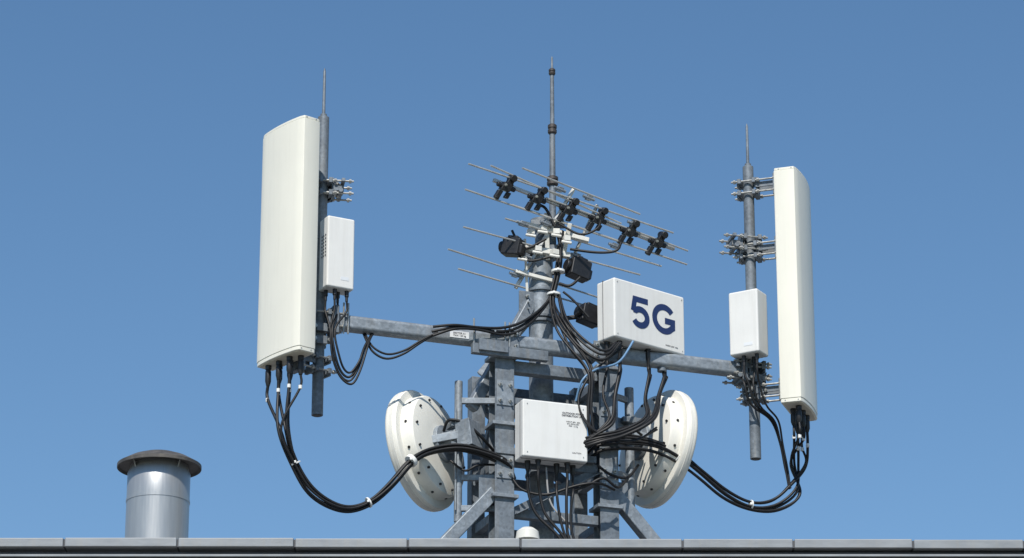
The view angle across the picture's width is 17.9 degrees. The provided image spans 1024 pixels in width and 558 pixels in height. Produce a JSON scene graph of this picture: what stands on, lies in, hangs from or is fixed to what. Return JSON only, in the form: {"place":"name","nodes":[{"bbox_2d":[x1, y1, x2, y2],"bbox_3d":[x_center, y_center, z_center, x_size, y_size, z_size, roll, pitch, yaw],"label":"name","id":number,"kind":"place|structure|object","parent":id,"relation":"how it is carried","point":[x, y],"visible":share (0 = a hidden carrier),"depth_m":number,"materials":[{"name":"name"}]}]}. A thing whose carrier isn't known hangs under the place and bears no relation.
{"place":"outdoors","nodes":[
{"label":"outdoors","id":0,"kind":"place"},
{"bbox_2d":[0,552,1023,557],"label":"parapet fascia","id":1,"kind":"structure","parent":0,"point":[511,553],"depth_m":24.85,"materials":[{"name":"metal"}]},
{"bbox_2d":[0,538,1023,551],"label":"coping","id":2,"kind":"object","parent":1,"relation":"on","point":[392,545],"visible":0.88,"depth_m":24.81,"materials":[{"name":"metal"}]},
{"bbox_2d":[63,539,1023,551],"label":"coping joints","id":3,"kind":"object","parent":2,"relation":"attached to","point":[520,546],"visible":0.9,"depth_m":24.83,"materials":[{"name":"grey metal"}]},
{"bbox_2d":[0,554,1023,556],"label":"fascia drip trim","id":4,"kind":"structure","parent":1,"relation":"attached to","point":[511,555],"depth_m":24.80,"materials":[{"name":"metal"}]},
{"bbox_2d":[0,0,1023,540],"label":"sky","id":5,"kind":"structure","parent":0,"point":[132,132],"materials":[{"name":"blue"}]},
{"bbox_2d":[516,527,539,539],"bbox_3d":[0.127,2.425,26.360,0.200,0.828,0.200,0,-20,0],"label":"roof vent cap","id":6,"kind":"object","parent":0,"point":[527,533],"visible":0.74,"depth_m":26.41,"materials":[{"name":"white plastic"}]},
{"bbox_3d":[0.000,5.433,33.268,35.400,0.060,17.400,0,-20,0],"label":"roof","id":7,"kind":"object","parent":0,"visible":0},
{"bbox_2d":[117,450,201,538],"bbox_3d":[-2.981,2.270,27.162,0.712,1.668,0.712,0,-20,0],"label":"chimney flue","id":8,"kind":"object","parent":7,"relation":"on","point":[158,495],"visible":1,"depth_m":27.11,"materials":[{"name":"silver metal"}]},
{"bbox_2d":[325,253,751,538],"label":"steel antenna tower","id":9,"kind":"structure","parent":7,"relation":"on","point":[495,397],"depth_m":27.42,"materials":[{"name":"metal"}]},
{"bbox_2d":[311,68,353,416],"bbox_3d":[-1.555,-0.333,27.282,0.415,3.124,0.283,3,-20,-9],"label":"antenna mounting pole","id":10,"kind":"object","parent":9,"relation":"attached to","point":[322,340],"visible":0.68,"depth_m":27.17,"materials":[{"name":"metal"}]},
{"bbox_2d":[257,115,339,385],"bbox_3d":[-1.725,-0.179,27.105,0.585,2.254,0.610,15,-25,-36],"label":"panel antenna","id":11,"kind":"object","parent":10,"relation":"attached to","point":[292,179],"visible":1,"depth_m":26.87,"materials":[{"name":"plastic"}]},
{"bbox_2d":[317,216,354,301],"bbox_3d":[-1.502,-0.140,27.160,0.277,0.720,0.276,10,-22,-26],"label":"remote radio unit","id":12,"kind":"object","parent":10,"relation":"attached to","point":[335,276],"visible":0.92,"depth_m":27.06,"materials":[{"name":"white plastic"}]},
{"bbox_2d":[265,373,515,512],"bbox_3d":[-0.949,1.438,26.735,2.168,1.113,0.377,7,-21,-18],"label":"coaxial cable bundle","id":13,"kind":"object","parent":9,"relation":"attached to","point":[306,485],"visible":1,"depth_m":26.48,"materials":[{"name":"black rubber"}]},
{"bbox_2d":[385,390,482,511],"bbox_3d":[-0.588,1.420,27.289,0.687,1.050,1.058,-10,-22,26],"label":"microwave dish antenna","id":14,"kind":"object","parent":9,"relation":"attached to","point":[415,421],"visible":0.81,"depth_m":27.09,"materials":[{"name":"paint"}]},
{"bbox_2d":[324,246,558,384],"bbox_3d":[-0.559,0.283,27.419,2.192,1.594,0.316,8,-21,-21],"label":"coaxial cable bundle","id":15,"kind":"object","parent":9,"relation":"attached to","point":[532,318],"visible":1,"depth_m":27.03,"materials":[{"name":"black rubber"}]},
{"bbox_2d":[442,418,642,478],"bbox_3d":[0.291,1.436,27.335,1.762,0.530,0.227,5,-21,-14],"label":"coaxial cable bundle","id":16,"kind":"object","parent":9,"relation":"attached to","point":[485,441],"visible":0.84,"depth_m":27.20,"materials":[{"name":"black rubber"}]},
{"bbox_2d":[495,399,595,475],"bbox_3d":[0.320,1.336,27.190,0.900,0.612,0.254,7,-21,-19],"label":"junction box","id":17,"kind":"object","parent":9,"relation":"attached to","point":[554,434],"visible":1,"depth_m":27.09,"materials":[{"name":"metal"}]},
{"bbox_2d":[530,57,564,248],"bbox_3d":[0.310,-1.077,28.586,0.299,1.897,0.179,-2,-20,6],"label":"lightning rod mast","id":18,"kind":"object","parent":9,"relation":"on","point":[552,128],"visible":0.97,"depth_m":28.48,"materials":[{"name":"metal"}]},
{"bbox_2d":[511,204,621,435],"bbox_3d":[0.459,0.352,27.752,0.960,2.220,0.387,-3,-20,9],"label":"coaxial cable bundle","id":19,"kind":"object","parent":9,"relation":"attached to","point":[566,324],"visible":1,"depth_m":27.66,"materials":[{"name":"black rubber"}]},
{"bbox_2d":[448,163,687,328],"bbox_3d":[0.503,-0.190,28.257,2.312,1.319,0.416,11,-23,-28],"label":"yagi antenna array","id":20,"kind":"object","parent":9,"relation":"attached to","point":[576,265],"visible":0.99,"depth_m":28.13,"materials":[{"name":"metal"}]},
{"bbox_2d":[512,467,628,538],"bbox_3d":[0.522,1.955,27.007,1.044,0.792,0.236,6,-21,-16],"label":"coaxial cable bundle","id":21,"kind":"object","parent":9,"relation":"attached to","point":[566,535],"visible":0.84,"depth_m":26.96,"materials":[{"name":"black rubber"}]},
{"bbox_2d":[575,340,667,447],"bbox_3d":[1.011,1.042,27.536,1.061,1.075,0.436,13,-24,-32],"label":"coaxial cable bundle","id":22,"kind":"object","parent":9,"relation":"attached to","point":[598,436],"visible":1,"depth_m":27.34,"materials":[{"name":"black rubber"}]},
{"bbox_2d":[597,278,684,372],"bbox_3d":[1.095,0.439,28.015,0.826,0.710,0.301,16,-25,-37],"label":"base station box","id":23,"kind":"object","parent":9,"relation":"attached to","point":[648,320],"visible":0.98,"depth_m":27.87,"materials":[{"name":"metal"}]},
{"bbox_2d":[618,390,697,508],"bbox_3d":[1.118,1.442,27.973,0.687,1.050,1.058,10,-22,-26],"label":"microwave dish antenna","id":24,"kind":"object","parent":9,"relation":"attached to","point":[658,480],"visible":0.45,"depth_m":27.73,"materials":[{"name":"paint"}]},
{"bbox_2d":[586,422,808,512],"bbox_3d":[1.614,1.547,27.639,2.113,0.730,0.520,6,-21,-17],"label":"coaxial cable bundle","id":25,"kind":"object","parent":9,"relation":"attached to","point":[797,473],"visible":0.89,"depth_m":27.77,"materials":[{"name":"black rubber"}]},
{"bbox_2d":[719,124,771,460],"bbox_3d":[2.046,0.080,28.543,0.413,3.141,0.269,6,-21,-15],"label":"antenna mounting pole","id":26,"kind":"object","parent":9,"relation":"attached to","point":[747,236],"visible":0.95,"depth_m":28.56,"materials":[{"name":"metal"}]},
{"bbox_2d":[729,288,767,366],"bbox_3d":[2.090,0.463,28.291,0.284,0.670,0.334,-11,-23,28],"label":"remote radio unit","id":27,"kind":"object","parent":26,"relation":"attached to","point":[748,324],"visible":1,"depth_m":28.16,"materials":[{"name":"white plastic"}]},
{"bbox_2d":[731,166,817,434],"bbox_3d":[2.286,0.213,28.439,0.660,2.395,0.600,-6,-21,17],"label":"panel antenna","id":28,"kind":"object","parent":26,"relation":"attached to","point":[795,389],"visible":0.99,"depth_m":28.20,"materials":[{"name":"plastic"}]},
{"bbox_2d":[741,363,791,488],"bbox_3d":[2.223,1.269,28.016,0.490,1.044,0.218,9,-22,-23],"label":"coaxial cable bundle","id":29,"kind":"object","parent":9,"relation":"attached to","point":[761,410],"visible":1,"depth_m":28.04,"materials":[{"name":"black rubber"}]}
]}

